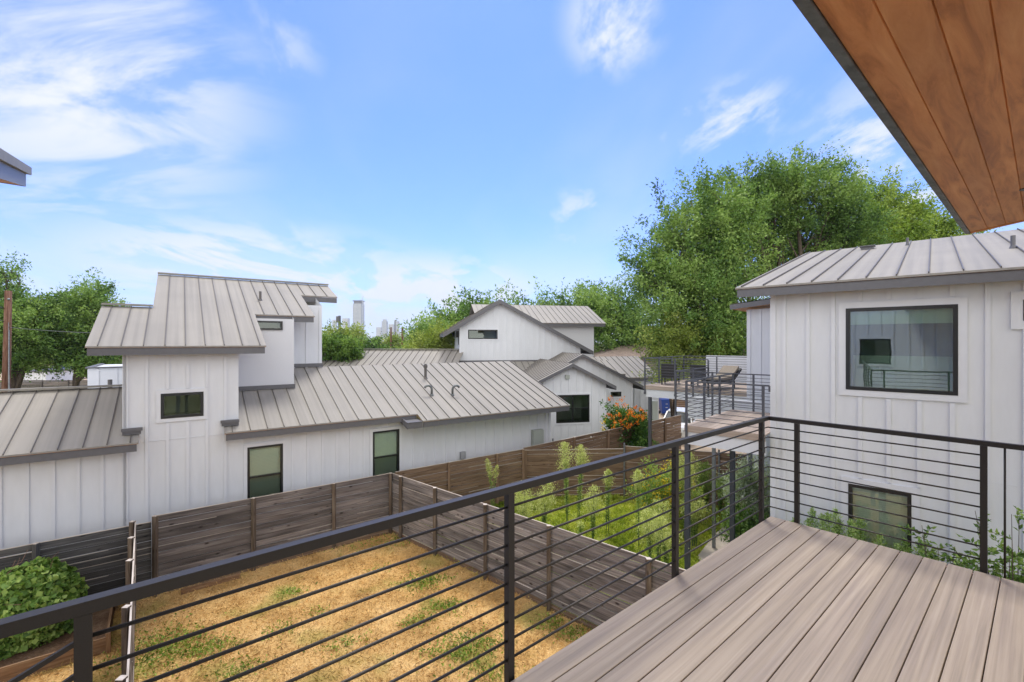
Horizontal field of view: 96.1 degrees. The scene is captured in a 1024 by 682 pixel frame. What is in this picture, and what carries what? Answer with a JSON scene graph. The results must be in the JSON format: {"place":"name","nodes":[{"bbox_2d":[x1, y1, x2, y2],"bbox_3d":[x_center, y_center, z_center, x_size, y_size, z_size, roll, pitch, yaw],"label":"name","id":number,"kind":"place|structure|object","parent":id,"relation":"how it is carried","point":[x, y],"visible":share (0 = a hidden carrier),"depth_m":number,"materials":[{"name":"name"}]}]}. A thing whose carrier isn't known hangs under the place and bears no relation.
{"place":"outdoors","nodes":[
{"label":"outdoors","id":0,"kind":"place"},
{"bbox_2d":[0,374,86,384],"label":"parking lot","id":1,"kind":"structure","parent":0,"point":[84,378],"depth_m":48.29,"materials":[{"name":"grey asphalt"}]},
{"bbox_2d":[23,368,72,381],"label":"shed","id":2,"kind":"structure","parent":1,"relation":"on","point":[67,376],"depth_m":50.27,"materials":[{"name":"white"}]},
{"bbox_2d":[6,533,592,681],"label":"lawn","id":3,"kind":"structure","parent":0,"point":[385,675],"depth_m":9.48,"materials":[{"name":"beige plant"}]},
{"bbox_2d":[0,148,31,186],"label":"house","id":4,"kind":"structure","parent":3,"relation":"on","point":[14,170],"depth_m":6.16,"materials":[{"name":"metal"}]},
{"bbox_2d":[0,550,89,660],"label":"shrub","id":5,"kind":"object","parent":3,"relation":"on","point":[39,582],"visible":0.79,"depth_m":8.64,"materials":[{"name":"green plant"}]},
{"bbox_2d":[0,606,117,681],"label":"raised bed","id":6,"kind":"object","parent":3,"relation":"on","point":[13,666],"visible":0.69,"depth_m":8.44,"materials":[{"name":"brown wood"}]},
{"bbox_2d":[0,521,150,594],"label":"fence","id":7,"kind":"object","parent":3,"relation":"on","point":[88,568],"visible":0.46,"depth_m":10.02,"materials":[{"name":"grey wood"}]},
{"bbox_2d":[115,521,136,681],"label":"fence","id":8,"kind":"object","parent":3,"relation":"on","point":[128,612],"visible":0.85,"depth_m":7.02,"materials":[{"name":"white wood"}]},
{"bbox_2d":[152,472,391,596],"bbox_3d":[-5.948,4.971,12.292,5.799,1.958,0.136,0,0,-37],"label":"fence","id":9,"kind":"object","parent":3,"relation":"on","point":[253,538],"visible":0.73,"depth_m":11.95,"materials":[{"name":"brown wood"}]},
{"bbox_2d":[93,533,591,681],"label":"clover patches","id":10,"kind":"object","parent":3,"relation":"on","point":[169,648],"visible":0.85,"depth_m":8.91,"materials":[{"name":"green plant"}]},
{"bbox_2d":[392,473,684,628],"bbox_3d":[0.204,4.971,10.548,10.400,1.958,0.137,0,0,42],"label":"fence","id":11,"kind":"object","parent":3,"relation":"on","point":[402,497],"visible":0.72,"depth_m":10.27,"materials":[{"name":"brown wood"}]},
{"bbox_2d":[511,516,1023,681],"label":"deck","id":12,"kind":"structure","parent":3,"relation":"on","point":[772,599],"depth_m":2.86,"materials":[{"name":"grey wood"}]},
{"bbox_2d":[0,416,1023,681],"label":"deck railing","id":13,"kind":"object","parent":12,"relation":"attached to","point":[80,610],"visible":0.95,"depth_m":2.35,"materials":[{"name":"black metal"}]},
{"bbox_2d":[33,342,737,600],"bbox_3d":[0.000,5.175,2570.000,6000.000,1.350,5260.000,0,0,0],"label":"ground","id":14,"kind":"structure","parent":0,"point":[553,494],"depth_m":19.02,"materials":[{"name":"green plant"}]},
{"bbox_2d":[1,290,11,391],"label":"utility pole","id":15,"kind":"object","parent":14,"relation":"on","point":[6,357],"visible":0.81,"depth_m":23.88,"materials":[{"name":"brown wood"}]},
{"bbox_2d":[9,327,87,332],"bbox_3d":[-21.497,-0.548,21.749,10.555,0.442,0.024,0,0,25],"label":"overhead wire","id":16,"kind":"object","parent":15,"relation":"attached to","point":[49,330],"visible":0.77,"depth_m":22.07,"materials":[{"name":"grey"}]},
{"bbox_2d":[0,246,77,391],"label":"dense tree","id":17,"kind":"object","parent":14,"relation":"on","point":[21,364],"visible":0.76,"depth_m":31.68,"materials":[{"name":"green plant"}]},
{"bbox_2d":[0,380,86,390],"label":"fence","id":18,"kind":"object","parent":14,"relation":"on","point":[66,383],"visible":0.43,"depth_m":41.99,"materials":[{"name":"brown wood"}]},
{"bbox_2d":[18,267,130,388],"bbox_3d":[-32.171,-0.184,33.971,9.332,10.523,6.541,0,0,0],"label":"dense tree","id":19,"kind":"object","parent":14,"relation":"on","point":[86,303],"visible":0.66,"depth_m":32.92,"materials":[{"name":"green plant"}]},
{"bbox_2d":[0,272,569,585],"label":"house","id":20,"kind":"structure","parent":14,"relation":"on","point":[212,390],"depth_m":12.60,"materials":[{"name":"white"}]},
{"bbox_2d":[156,388,207,422],"bbox_3d":[-8.635,1.590,12.057,1.055,0.800,1.240,0,0,-36],"label":"window","id":21,"kind":"structure","parent":20,"relation":"in","point":[173,405],"depth_m":11.81,"materials":[{"name":"black"}]},
{"bbox_2d":[243,440,285,508],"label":"window","id":22,"kind":"structure","parent":20,"relation":"in","point":[264,463],"depth_m":12.72,"materials":[{"name":"black"}]},
{"bbox_2d":[257,321,282,329],"bbox_3d":[-8.150,-0.509,14.646,1.400,0.336,1.240,0,0,-36],"label":"window","id":23,"kind":"structure","parent":20,"relation":"in","point":[264,325],"depth_m":15.19,"materials":[{"name":"black"}]},
{"bbox_2d":[370,426,401,481],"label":"window","id":24,"kind":"structure","parent":20,"relation":"in","point":[385,443],"depth_m":14.73,"materials":[{"name":"black"}]},
{"bbox_2d":[336,316,340,331],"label":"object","id":25,"kind":"object","parent":14,"relation":"on","point":[338,318],"visible":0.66,"depth_m":59.44,"materials":[{"name":"grey"}]},
{"bbox_2d":[322,326,368,363],"bbox_3d":[-10.457,2.281,27.961,3.362,6.556,2.821,0,0,0],"label":"tree","id":26,"kind":"object","parent":14,"relation":"on","point":[334,347],"visible":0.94,"depth_m":27.51,"materials":[{"name":"green plant"}]},
{"bbox_2d":[342,318,349,329],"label":"skyscraper","id":27,"kind":"structure","parent":14,"relation":"on","point":[347,320],"depth_m":1900.00,"materials":[{"name":"grey concrete"}]},
{"bbox_2d":[322,319,381,343],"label":"dense tree","id":28,"kind":"object","parent":14,"relation":"on","point":[355,331],"visible":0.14,"depth_m":47.52,"materials":[{"name":"green plant"}]},
{"bbox_2d":[352,300,364,331],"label":"skyscraper","id":29,"kind":"structure","parent":14,"relation":"on","point":[357,310],"depth_m":1500.00,"materials":[{"name":"grey glass"}]},
{"bbox_2d":[348,334,403,349],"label":"dense tree","id":30,"kind":"object","parent":14,"relation":"on","point":[372,343],"visible":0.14,"depth_m":33.82,"materials":[{"name":"green plant"}]},
{"bbox_2d":[376,327,381,338],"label":"skyscraper","id":31,"kind":"structure","parent":14,"relation":"on","point":[378,330],"depth_m":2300.00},
{"bbox_2d":[382,319,387,341],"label":"skyscraper","id":32,"kind":"structure","parent":14,"relation":"on","point":[384,326],"depth_m":1900.00,"materials":[{"name":"grey glass"}]},
{"bbox_2d":[372,328,409,349],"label":"distant tree","id":33,"kind":"object","parent":14,"relation":"on","point":[396,339],"visible":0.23,"depth_m":88.64,"materials":[{"name":"green plant"}]},
{"bbox_2d":[390,327,391,349],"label":"utility pole","id":34,"kind":"object","parent":14,"relation":"on","point":[390,337],"visible":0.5,"depth_m":74.89,"materials":[{"name":"brown wood"}]},
{"bbox_2d":[389,324,394,334],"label":"skyscraper","id":35,"kind":"structure","parent":14,"relation":"on","point":[392,326],"depth_m":1600.00,"materials":[{"name":"grey concrete"}]},
{"bbox_2d":[394,320,398,334],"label":"skyscraper","id":36,"kind":"structure","parent":14,"relation":"on","point":[396,322],"depth_m":2000.00,"materials":[{"name":"grey glass"}]},
{"bbox_2d":[401,328,403,344],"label":"utility pole","id":37,"kind":"object","parent":14,"relation":"on","point":[402,336],"depth_m":69.90,"materials":[{"name":"brown wood"}]},
{"bbox_2d":[391,316,455,349],"bbox_3d":[-5.700,1.678,31.825,5.777,7.098,4.172,0,0,0],"label":"tree","id":38,"kind":"object","parent":14,"relation":"on","point":[432,339],"visible":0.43,"depth_m":31.32,"materials":[{"name":"green plant"}]},
{"bbox_2d":[395,314,452,347],"bbox_3d":[-6.388,1.198,39.902,7.048,7.218,5.890,0,0,35],"label":"broad tree","id":39,"kind":"object","parent":14,"relation":"on","point":[425,325],"visible":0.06,"depth_m":39.29,"materials":[{"name":"green plant"}]},
{"bbox_2d":[406,278,537,335],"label":"dense tree","id":40,"kind":"object","parent":14,"relation":"on","point":[458,315],"visible":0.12,"depth_m":45.26,"materials":[{"name":"green plant"}]},
{"bbox_2d":[322,299,625,375],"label":"house","id":41,"kind":"structure","parent":14,"relation":"on","point":[523,337],"depth_m":28.62,"materials":[{"name":"white"}]},
{"bbox_2d":[467,328,498,339],"bbox_3d":[-1.907,-0.452,28.762,2.004,0.747,1.240,0,0,-12],"label":"window","id":42,"kind":"structure","parent":41,"relation":"in","point":[472,333],"depth_m":28.39,"materials":[{"name":"black glass"}]},
{"bbox_2d":[508,276,621,341],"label":"dense tree","id":43,"kind":"object","parent":14,"relation":"on","point":[562,301],"visible":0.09,"depth_m":48.65,"materials":[{"name":"green plant"}]},
{"bbox_2d":[524,352,658,445],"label":"house","id":44,"kind":"structure","parent":14,"relation":"on","point":[582,385],"depth_m":24.36,"materials":[{"name":"white"}]},
{"bbox_2d":[554,393,590,424],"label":"window","id":45,"kind":"structure","parent":44,"relation":"in","point":[579,412],"depth_m":24.03,"materials":[{"name":"black"}]},
{"bbox_2d":[609,390,622,397],"bbox_3d":[5.838,3.007,26.983,0.828,0.453,1.240,0,0,-12],"label":"window","id":46,"kind":"structure","parent":44,"relation":"in","point":[614,393],"depth_m":26.44,"materials":[{"name":"white"}]},
{"bbox_2d":[523,415,680,479],"bbox_3d":[4.454,4.736,19.988,9.885,2.194,0.136,0,0,-36],"label":"fence","id":47,"kind":"object","parent":14,"relation":"on","point":[670,428],"visible":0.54,"depth_m":19.94,"materials":[{"name":"brown wood"}]},
{"bbox_2d":[594,344,654,367],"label":"house","id":48,"kind":"structure","parent":14,"relation":"on","point":[624,350],"depth_m":39.58,"materials":[{"name":"brown"}]},
{"bbox_2d":[596,395,658,458],"bbox_3d":[5.156,4.189,20.825,3.040,3.741,2.264,0,0,0],"label":"flowering shrub","id":49,"kind":"object","parent":14,"relation":"on","point":[628,419],"visible":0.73,"depth_m":20.43,"materials":[{"name":"green plant"}]},
{"bbox_2d":[652,401,657,423],"bbox_3d":[7.967,4.326,25.700,0.290,2.049,0.200,0,0,0],"label":"utility cabinet","id":50,"kind":"object","parent":14,"relation":"on","point":[654,410],"visible":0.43,"depth_m":25.60,"materials":[{"name":"grey metal"}]},
{"bbox_2d":[730,228,1023,577],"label":"house","id":51,"kind":"structure","parent":14,"relation":"on","point":[924,336],"depth_m":8.30,"materials":[{"name":"white paint"}]},
{"bbox_2d":[644,355,769,569],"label":"balcony","id":52,"kind":"structure","parent":51,"relation":"attached to","point":[716,405],"depth_m":12.04,"materials":[{"name":"metal"}]},
{"bbox_2d":[661,364,679,384],"bbox_3d":[6.053,1.230,17.572,0.620,0.800,0.570,0,0,31],"label":"patio chair","id":53,"kind":"object","parent":52,"relation":"on","point":[664,373],"visible":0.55,"depth_m":17.37,"materials":[{"name":"black metal"}]},
{"bbox_2d":[690,365,705,386],"bbox_3d":[6.872,1.230,16.686,0.570,0.800,0.620,0,0,-42],"label":"patio chair","id":54,"kind":"object","parent":52,"relation":"on","point":[698,366],"visible":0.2,"depth_m":16.47,"materials":[{"name":"black metal"}]},
{"bbox_2d":[701,365,741,386],"bbox_3d":[7.307,1.243,16.004,1.768,0.775,0.620,0,0,-41],"label":"lounger","id":55,"kind":"object","parent":52,"relation":"on","point":[729,369],"visible":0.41,"depth_m":16.14,"materials":[{"name":"beige fabric"}]},
{"bbox_2d":[841,476,919,553],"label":"window","id":56,"kind":"structure","parent":51,"relation":"in","point":[889,495],"depth_m":8.25,"materials":[{"name":"black"}]},
{"bbox_2d":[839,297,967,402],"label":"window","id":57,"kind":"structure","parent":51,"relation":"in","point":[919,339],"depth_m":8.50,"materials":[{"name":"black"}]},
{"bbox_2d":[1011,291,1023,328],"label":"window","id":58,"kind":"structure","parent":51,"relation":"in","point":[1017,297],"depth_m":7.07,"materials":[{"name":"white"}]},
{"bbox_2d":[792,0,1023,233],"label":"house","id":59,"kind":"structure","parent":14,"relation":"on","point":[939,84],"depth_m":2.65,"materials":[{"name":"brown wood"}]},
{"bbox_2d":[0,0,1023,337],"label":"sky","id":60,"kind":"structure","parent":0,"point":[397,155],"materials":[{"name":"blue"}]},
{"bbox_2d":[395,492,743,628],"bbox_3d":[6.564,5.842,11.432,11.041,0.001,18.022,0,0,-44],"label":"weed yard","id":61,"kind":"structure","parent":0,"point":[573,512],"depth_m":14.71,"materials":[{"name":"green plant"}]},
{"bbox_2d":[395,449,523,523],"bbox_3d":[-1.558,4.957,15.620,5.000,1.970,0.136,0,0,-36],"label":"fence","id":62,"kind":"object","parent":61,"relation":"on","point":[441,479],"visible":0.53,"depth_m":15.82,"materials":[{"name":"brown wood"}]},
{"bbox_2d":[485,457,498,506],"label":"weed plant","id":63,"kind":"object","parent":61,"relation":"on","point":[489,471],"visible":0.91,"depth_m":15.21,"materials":[{"name":"green plant"}]},
{"bbox_2d":[515,480,543,516],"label":"weed plant","id":64,"kind":"object","parent":61,"relation":"on","point":[524,511],"visible":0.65,"depth_m":12.59,"materials":[{"name":"green plant"}]},
{"bbox_2d":[531,482,561,536],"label":"weed plant","id":65,"kind":"object","parent":61,"relation":"on","point":[545,509],"visible":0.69,"depth_m":12.88,"materials":[{"name":"green plant"}]},
{"bbox_2d":[553,441,576,524],"bbox_3d":[1.713,4.495,14.583,0.821,2.710,0.826,0,0,0],"label":"weed plant","id":66,"kind":"object","parent":61,"relation":"on","point":[565,465],"visible":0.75,"depth_m":14.59,"materials":[{"name":"green plant"}]},
{"bbox_2d":[524,449,622,497],"bbox_3d":[2.315,4.999,17.236,3.777,1.941,0.120,0,0,-2],"label":"fence","id":67,"kind":"object","parent":61,"relation":"on","point":[543,461],"visible":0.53,"depth_m":17.27,"materials":[{"name":"brown wood"}]},
{"bbox_2d":[570,444,590,517],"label":"weed plant","id":68,"kind":"object","parent":61,"relation":"on","point":[580,478],"visible":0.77,"depth_m":14.88,"materials":[{"name":"green plant"}]},
{"bbox_2d":[577,520,583,563],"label":"weed plant","id":69,"kind":"object","parent":61,"relation":"on","point":[580,525],"visible":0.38,"depth_m":11.20,"materials":[{"name":"green plant"}]},
{"bbox_2d":[580,484,611,538],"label":"weed plant","id":70,"kind":"object","parent":61,"relation":"on","point":[592,519],"visible":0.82,"depth_m":13.37,"materials":[{"name":"green plant"}]},
{"bbox_2d":[601,469,615,530],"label":"weed plant","id":71,"kind":"object","parent":61,"relation":"on","point":[607,481],"visible":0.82,"depth_m":13.99,"materials":[{"name":"green plant"}]},
{"bbox_2d":[630,469,645,546],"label":"weed plant","id":72,"kind":"object","parent":61,"relation":"on","point":[637,478],"visible":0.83,"depth_m":12.97,"materials":[{"name":"green plant"}]},
{"bbox_2d":[630,506,667,558],"bbox_3d":[3.257,4.866,10.992,0.881,1.969,0.916,0,0,-35],"label":"weed plant","id":73,"kind":"object","parent":61,"relation":"on","point":[649,541],"visible":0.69,"depth_m":10.95,"materials":[{"name":"green plant"}]},
{"bbox_2d":[646,494,671,560],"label":"weed plant","id":74,"kind":"object","parent":61,"relation":"on","point":[661,509],"visible":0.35,"depth_m":11.76,"materials":[{"name":"green plant"}]},
{"bbox_2d":[624,451,706,513],"bbox_3d":[4.716,4.787,14.202,2.617,2.726,2.250,0,0,0],"label":"plant","id":75,"kind":"object","parent":61,"relation":"on","point":[662,480],"visible":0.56,"depth_m":13.96,"materials":[{"name":"green plant"}]},
{"bbox_2d":[647,513,685,573],"bbox_3d":[3.578,4.889,10.599,1.070,1.923,0.836,0,0,12],"label":"weed plant","id":76,"kind":"object","parent":61,"relation":"on","point":[664,548],"visible":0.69,"depth_m":10.56,"materials":[{"name":"green plant"}]},
{"bbox_2d":[623,443,746,505],"bbox_3d":[7.390,4.860,16.245,6.752,2.100,0.104,0,0,19],"label":"fence","id":77,"kind":"object","parent":61,"relation":"on","point":[720,459],"visible":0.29,"depth_m":16.86,"materials":[{"name":"brown wood"}]},
{"bbox_2d":[668,452,702,536],"bbox_3d":[5.139,4.520,13.628,1.170,2.661,0.962,0,0,0],"label":"weed plant","id":78,"kind":"object","parent":61,"relation":"on","point":[681,475],"visible":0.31,"depth_m":13.56,"materials":[{"name":"green plant"}]},
{"bbox_2d":[679,497,710,546],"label":"weed plant","id":79,"kind":"object","parent":61,"relation":"on","point":[694,517],"visible":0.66,"depth_m":12.97,"materials":[{"name":"green plant"}]},
{"bbox_2d":[691,460,711,520],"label":"weed plant","id":80,"kind":"object","parent":61,"relation":"on","point":[703,477],"visible":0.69,"depth_m":14.97,"materials":[{"name":"green plant"}]},
{"bbox_2d":[693,479,718,513],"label":"weed plant","id":81,"kind":"object","parent":61,"relation":"on","point":[706,489],"visible":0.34,"depth_m":15.37,"materials":[{"name":"green plant"}]},
{"bbox_2d":[710,472,729,526],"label":"weed plant","id":82,"kind":"object","parent":61,"relation":"on","point":[719,485],"visible":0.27,"depth_m":14.22,"materials":[{"name":"green plant"}]},
{"bbox_2d":[716,474,727,509],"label":"weed plant","id":83,"kind":"object","parent":61,"relation":"on","point":[720,503],"visible":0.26,"depth_m":15.56,"materials":[{"name":"green plant"}]},
{"bbox_2d":[712,498,768,543],"bbox_3d":[5.856,5.047,11.337,1.675,2.206,1.641,0,0,0],"label":"dark shrub","id":84,"kind":"object","parent":61,"relation":"on","point":[743,527],"visible":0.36,"depth_m":11.36,"materials":[{"name":"green plant"}]},
{"bbox_2d":[713,452,769,520],"bbox_3d":[6.383,4.430,12.078,2.010,3.440,2.257,0,0,0],"label":"sage shrub","id":85,"kind":"object","parent":61,"relation":"on","point":[747,491],"visible":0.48,"depth_m":12.02,"materials":[{"name":"green plant"}]},
{"bbox_2d":[802,507,821,528],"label":"sprig","id":86,"kind":"object","parent":61,"relation":"on","point":[808,522],"visible":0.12,"depth_m":8.56,"materials":[{"name":"green plant"}]},
{"bbox_2d":[814,512,827,530],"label":"sprig","id":87,"kind":"object","parent":61,"relation":"on","point":[820,521],"visible":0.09,"depth_m":8.40,"materials":[{"name":"green plant"}]},
{"bbox_2d":[820,507,846,534],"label":"sprig","id":88,"kind":"object","parent":61,"relation":"on","point":[836,526],"visible":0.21,"depth_m":8.25,"materials":[{"name":"green plant"}]},
{"bbox_2d":[842,517,873,541],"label":"sprig","id":89,"kind":"object","parent":61,"relation":"on","point":[857,534],"visible":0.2,"depth_m":8.03,"materials":[{"name":"green plant"}]},
{"bbox_2d":[872,533,888,546],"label":"sprig","id":90,"kind":"object","parent":61,"relation":"on","point":[879,539],"visible":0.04,"depth_m":7.73,"materials":[{"name":"green plant"}]},
{"bbox_2d":[893,537,913,552],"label":"sprig","id":91,"kind":"object","parent":61,"relation":"on","point":[899,547],"visible":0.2,"depth_m":7.62,"materials":[{"name":"green plant"}]},
{"bbox_2d":[911,539,937,559],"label":"sprig","id":92,"kind":"object","parent":61,"relation":"on","point":[921,549],"visible":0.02,"depth_m":7.42,"materials":[{"name":"green plant"}]},
{"bbox_2d":[896,524,979,681],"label":"leafy shrub","id":93,"kind":"object","parent":61,"relation":"on","point":[929,553],"visible":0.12,"depth_m":7.03,"materials":[{"name":"green plant"}]},
{"bbox_2d":[948,506,1023,582],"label":"leafy shrub","id":94,"kind":"object","parent":61,"relation":"on","point":[1013,576],"visible":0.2,"depth_m":6.30,"materials":[{"name":"green plant"}]},
{"bbox_2d":[970,552,1019,578],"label":"leafy shrub","id":95,"kind":"object","parent":61,"relation":"on","point":[1000,559],"visible":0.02,"depth_m":6.45,"materials":[{"name":"green plant"}]},
{"bbox_2d":[659,399,746,473],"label":"driveway","id":96,"kind":"structure","parent":0,"point":[662,415],"depth_m":23.97,"materials":[{"name":"grey concrete"}]},
{"bbox_2d":[570,278,663,364],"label":"dense tree","id":97,"kind":"object","parent":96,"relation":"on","point":[608,311],"visible":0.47,"depth_m":42.85,"materials":[{"name":"green plant"}]},
{"bbox_2d":[659,398,669,413],"bbox_3d":[10.443,4.432,31.510,0.680,1.050,0.740,0,0,0],"label":"wheelie bin","id":98,"kind":"object","parent":96,"relation":"on","point":[664,405],"visible":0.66,"depth_m":31.24,"materials":[{"name":"blue plastic"}]},
{"bbox_2d":[659,400,684,408],"bbox_3d":[14.304,4.036,32.961,7.949,1.828,0.118,0,0,0],"label":"fence","id":99,"kind":"object","parent":96,"relation":"on","point":[680,403],"depth_m":32.99,"materials":[{"name":"brown wood"}]},
{"bbox_2d":[629,302,727,434],"bbox_3d":[8.391,1.699,23.662,4.750,8.415,3.855,0,0,0],"label":"tree","id":100,"kind":"object","parent":96,"relation":"on","point":[681,340],"visible":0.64,"depth_m":23.10,"materials":[{"name":"green plant"}]},
{"bbox_2d":[659,407,698,437],"bbox_3d":[9.702,4.690,26.575,2.006,1.461,4.105,0,0,28],"label":"parked car","id":101,"kind":"object","parent":96,"relation":"on","point":[681,411],"visible":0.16,"depth_m":25.94,"materials":[{"name":"white paint"}]},
{"bbox_2d":[608,154,784,379],"bbox_3d":[10.234,-2.329,24.891,9.792,16.259,7.288,0,0,0],"label":"tree","id":102,"kind":"object","parent":96,"relation":"on","point":[716,238],"visible":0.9,"depth_m":23.76,"materials":[{"name":"green plant"}]},
{"bbox_2d":[711,136,903,298],"bbox_3d":[16.898,-2.946,27.235,9.466,17.177,9.039,0,0,-41],"label":"tree","id":103,"kind":"object","parent":96,"relation":"on","point":[834,212],"visible":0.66,"depth_m":26.16,"materials":[{"name":"green plant"}]},
{"bbox_2d":[833,163,1002,244],"bbox_3d":[25.575,-3.104,29.264,11.132,16.989,7.214,0,0,0],"label":"broad tree","id":104,"kind":"object","parent":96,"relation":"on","point":[918,221],"visible":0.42,"depth_m":28.51,"materials":[{"name":"green plant"}]},
{"bbox_2d":[697,519,738,561],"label":"path","id":105,"kind":"structure","parent":0,"point":[707,550],"depth_m":12.92,"materials":[{"name":"concrete"}]}
]}

